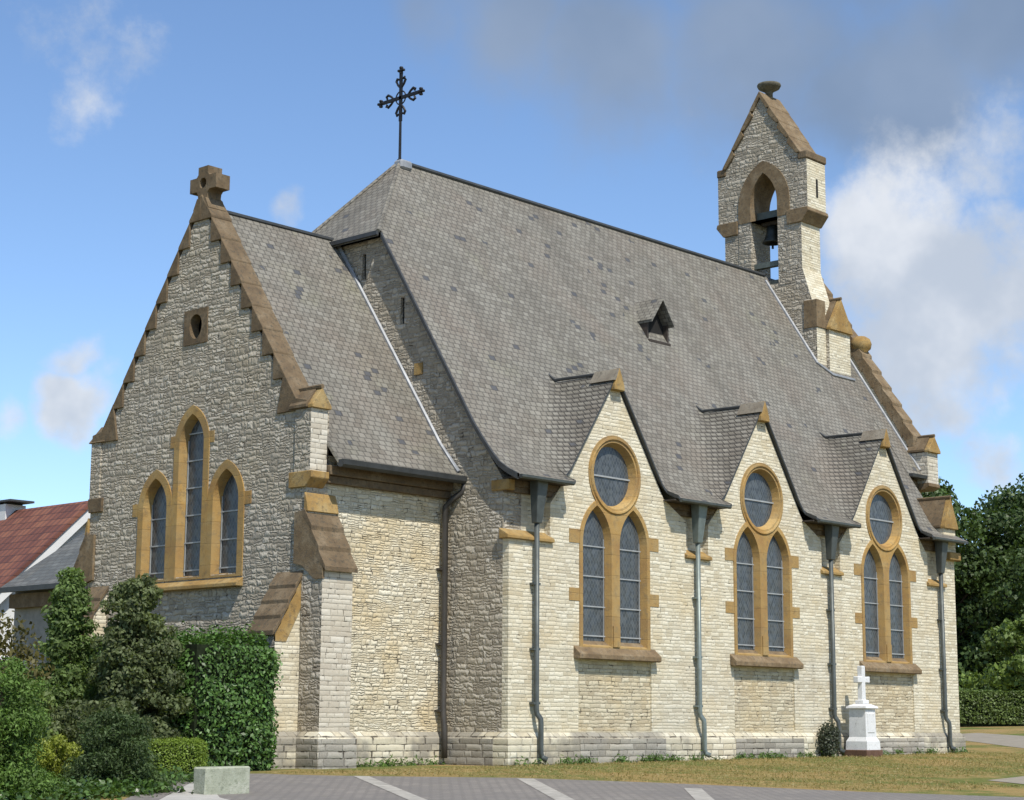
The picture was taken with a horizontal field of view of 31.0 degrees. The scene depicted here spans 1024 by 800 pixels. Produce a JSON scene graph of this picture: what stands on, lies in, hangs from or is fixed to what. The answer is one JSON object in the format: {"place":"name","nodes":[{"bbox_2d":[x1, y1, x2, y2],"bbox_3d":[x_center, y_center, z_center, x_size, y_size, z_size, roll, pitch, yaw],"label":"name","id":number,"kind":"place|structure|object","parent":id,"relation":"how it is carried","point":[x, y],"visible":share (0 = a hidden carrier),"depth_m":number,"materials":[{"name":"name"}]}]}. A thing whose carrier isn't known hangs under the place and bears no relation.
{"place":"outdoors","nodes":[
{"label":"outdoors","id":0,"kind":"place"},
{"bbox_2d":[0,499,89,659],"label":"house","id":1,"kind":"structure","parent":0,"point":[30,537],"depth_m":53.08,"materials":[{"name":"red tile"}]},
{"bbox_2d":[160,782,227,799],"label":"pavement","id":2,"kind":"structure","parent":0,"point":[187,794],"depth_m":22.78,"materials":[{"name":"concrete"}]},
{"bbox_2d":[186,774,284,775],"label":"paving","id":3,"kind":"structure","parent":0,"point":[261,774],"depth_m":28.19,"materials":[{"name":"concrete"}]},
{"bbox_2d":[0,0,1023,549],"label":"sky","id":4,"kind":"structure","parent":0,"point":[623,114],"materials":[{"name":"blue"}]},
{"bbox_2d":[78,726,1023,799],"bbox_3d":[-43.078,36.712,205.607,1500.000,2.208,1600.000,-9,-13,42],"label":"ground","id":5,"kind":"structure","parent":0,"point":[972,747],"depth_m":31.47,"materials":[{"name":"plant"}]},
{"bbox_2d":[0,609,54,711],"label":"shrub","id":6,"kind":"object","parent":5,"relation":"on","point":[20,650],"visible":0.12,"depth_m":28.01,"materials":[{"name":"green plant"}]},
{"bbox_2d":[3,675,58,765],"bbox_3d":[-7.384,4.606,26.002,2.076,1.595,2.078,-9,-13,42],"label":"shrub","id":7,"kind":"object","parent":5,"relation":"on","point":[44,696],"visible":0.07,"depth_m":25.87,"materials":[{"name":"green plant"}]},
{"bbox_2d":[0,656,72,798],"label":"shrub","id":8,"kind":"object","parent":5,"relation":"on","point":[21,725],"visible":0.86,"depth_m":21.75,"materials":[{"name":"green plant"}]},
{"bbox_2d":[27,734,83,777],"bbox_3d":[-6.144,4.809,24.562,0.985,0.739,1.119,-9,-13,42],"label":"shrub","id":9,"kind":"object","parent":5,"relation":"on","point":[59,750],"visible":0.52,"depth_m":24.39,"materials":[{"name":"yellow plant"}]},
{"bbox_2d":[29,567,101,736],"bbox_3d":[-7.211,4.445,30.098,2.139,3.461,2.104,4,-11,-22],"label":"conifer","id":10,"kind":"object","parent":5,"relation":"on","point":[68,649],"visible":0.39,"depth_m":29.90,"materials":[{"name":"green plant"}]},
{"bbox_2d":[42,695,139,755],"bbox_3d":[-6.329,5.001,27.339,1.377,1.263,2.040,-9,-13,42],"label":"shrub","id":11,"kind":"object","parent":5,"relation":"on","point":[64,719],"visible":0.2,"depth_m":27.28,"materials":[{"name":"green plant"}]},
{"bbox_2d":[0,764,204,799],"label":"ground cover","id":12,"kind":"object","parent":5,"relation":"on","point":[92,788],"visible":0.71,"depth_m":22.46,"materials":[{"name":"green plant"}]},
{"bbox_2d":[60,706,173,789],"bbox_3d":[-5.184,4.566,23.844,1.431,1.217,1.443,-9,-13,42],"label":"juniper","id":13,"kind":"object","parent":5,"relation":"on","point":[111,752],"visible":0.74,"depth_m":23.57,"materials":[{"name":"green plant"}]},
{"bbox_2d":[76,573,195,748],"bbox_3d":[-5.998,4.400,29.402,2.026,3.316,2.331,-9,-13,42],"label":"shrub","id":14,"kind":"object","parent":5,"relation":"on","point":[135,656],"visible":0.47,"depth_m":29.20,"materials":[{"name":"green plant"}]},
{"bbox_2d":[137,735,210,773],"bbox_3d":[-5.433,5.524,28.480,1.496,0.699,0.912,0,-10,0],"label":"hedge","id":15,"kind":"object","parent":5,"relation":"on","point":[183,757],"visible":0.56,"depth_m":28.18,"materials":[{"name":"green plant"}]},
{"bbox_2d":[87,620,283,770],"bbox_3d":[-5.675,5.040,31.167,4.033,2.574,2.599,-9,-13,42],"label":"hedge","id":16,"kind":"object","parent":5,"relation":"on","point":[229,689],"visible":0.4,"depth_m":30.00,"materials":[{"name":"green plant"}]},
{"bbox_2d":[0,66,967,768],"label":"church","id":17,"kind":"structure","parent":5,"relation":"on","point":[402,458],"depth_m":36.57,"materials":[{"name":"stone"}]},
{"bbox_2d":[132,470,171,581],"bbox_3d":[-6.845,2.430,35.477,1.252,2.170,0.220,-9,-13,42],"label":"window","id":18,"kind":"structure","parent":17,"relation":"in","point":[153,511],"depth_m":35.53,"materials":[{"name":"stone"}]},
{"bbox_2d":[169,405,214,580],"bbox_3d":[-5.984,1.737,34.801,1.320,3.310,0.220,-9,-13,42],"label":"window","id":19,"kind":"structure","parent":17,"relation":"in","point":[191,442],"depth_m":34.89,"materials":[{"name":"stone"}]},
{"bbox_2d":[205,459,251,577],"bbox_3d":[-5.129,2.167,33.927,1.252,2.170,0.220,-9,-13,42],"label":"window","id":20,"kind":"structure","parent":17,"relation":"in","point":[227,499],"depth_m":34.09,"materials":[{"name":"stone"}]},
{"bbox_2d":[569,436,661,662],"bbox_3d":[2.016,2.877,36.080,0.322,4.405,2.740,-9,-13,42],"label":"window","id":21,"kind":"structure","parent":17,"relation":"in","point":[614,597],"depth_m":36.14,"materials":[{"name":"stone"}]},
{"bbox_2d":[725,463,803,668],"bbox_3d":[5.395,3.533,39.707,0.322,4.405,2.740,-9,-13,42],"label":"window","id":22,"kind":"structure","parent":17,"relation":"in","point":[764,612],"depth_m":39.78,"materials":[{"name":"stone"}]},
{"bbox_2d":[761,220,777,248],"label":"church bell","id":23,"kind":"object","parent":17,"relation":"hanging from","point":[771,238],"visible":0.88,"depth_m":49.88,"materials":[{"name":"brown metal"}]},
{"bbox_2d":[854,485,921,674],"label":"window","id":24,"kind":"structure","parent":17,"relation":"in","point":[886,620],"depth_m":43.41,"materials":[{"name":"stone"}]},
{"bbox_2d":[356,745,968,766],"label":"weeds","id":25,"kind":"object","parent":5,"relation":"on","point":[622,758],"visible":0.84,"depth_m":35.72,"materials":[{"name":"green plant"}]},
{"bbox_2d":[815,719,841,756],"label":"shrub","id":26,"kind":"object","parent":5,"relation":"on","point":[830,733],"visible":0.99,"depth_m":40.19,"materials":[{"name":"green plant"}]},
{"bbox_2d":[844,666,882,756],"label":"gravestone","id":27,"kind":"object","parent":5,"relation":"on","point":[862,740],"visible":0.95,"depth_m":40.83,"materials":[{"name":"white stone"}]},
{"bbox_2d":[921,476,1023,695],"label":"tree","id":28,"kind":"object","parent":5,"relation":"on","point":[981,557],"visible":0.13,"depth_m":92.37,"materials":[{"name":"green plant"}]},
{"bbox_2d":[956,473,1023,689],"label":"tree","id":29,"kind":"object","parent":5,"relation":"on","point":[1015,606],"visible":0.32,"depth_m":92.04,"materials":[{"name":"green plant"}]},
{"bbox_2d":[959,614,1023,691],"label":"tree","id":30,"kind":"object","parent":5,"relation":"on","point":[1009,637],"visible":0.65,"depth_m":72.18,"materials":[{"name":"green plant"}]},
{"bbox_2d":[959,689,1023,726],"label":"hedge","id":31,"kind":"object","parent":5,"relation":"on","point":[989,708],"visible":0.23,"depth_m":66.51,"materials":[{"name":"green plant"}]},
{"bbox_2d":[964,483,1023,602],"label":"tree","id":32,"kind":"object","parent":5,"relation":"on","point":[1006,499],"visible":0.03,"depth_m":106.81,"materials":[{"name":"green plant"}]},
{"bbox_2d":[124,775,1023,799],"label":"paving","id":33,"kind":"structure","parent":0,"point":[296,787],"depth_m":25.77,"materials":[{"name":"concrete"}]},
{"bbox_2d":[194,766,249,794],"bbox_3d":[-3.697,4.883,23.500,0.274,0.434,0.756,-8,-13,40],"label":"stone block","id":34,"kind":"object","parent":33,"relation":"on","point":[218,780],"depth_m":23.35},
{"bbox_2d":[355,776,425,799],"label":"parking line","id":35,"kind":"object","parent":33,"relation":"on","point":[392,789],"visible":1,"depth_m":25.22,"materials":[{"name":"white paint"}]},
{"bbox_2d":[517,778,573,799],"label":"parking line","id":36,"kind":"object","parent":33,"relation":"on","point":[546,790],"visible":1,"depth_m":25.80,"materials":[{"name":"white paint"}]},
{"bbox_2d":[684,788,713,799],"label":"parking line","id":37,"kind":"object","parent":33,"relation":"on","point":[698,793],"visible":1,"depth_m":25.50,"materials":[{"name":"white paint"}]},
{"bbox_2d":[962,733,1023,747],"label":"path","id":38,"kind":"structure","parent":0,"point":[1009,740],"depth_m":53.80,"materials":[{"name":"grey concrete"}]},
{"bbox_2d":[990,776,1023,783],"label":"path","id":39,"kind":"structure","parent":0,"point":[1019,780],"depth_m":31.44,"materials":[{"name":"grey concrete"}]}
]}

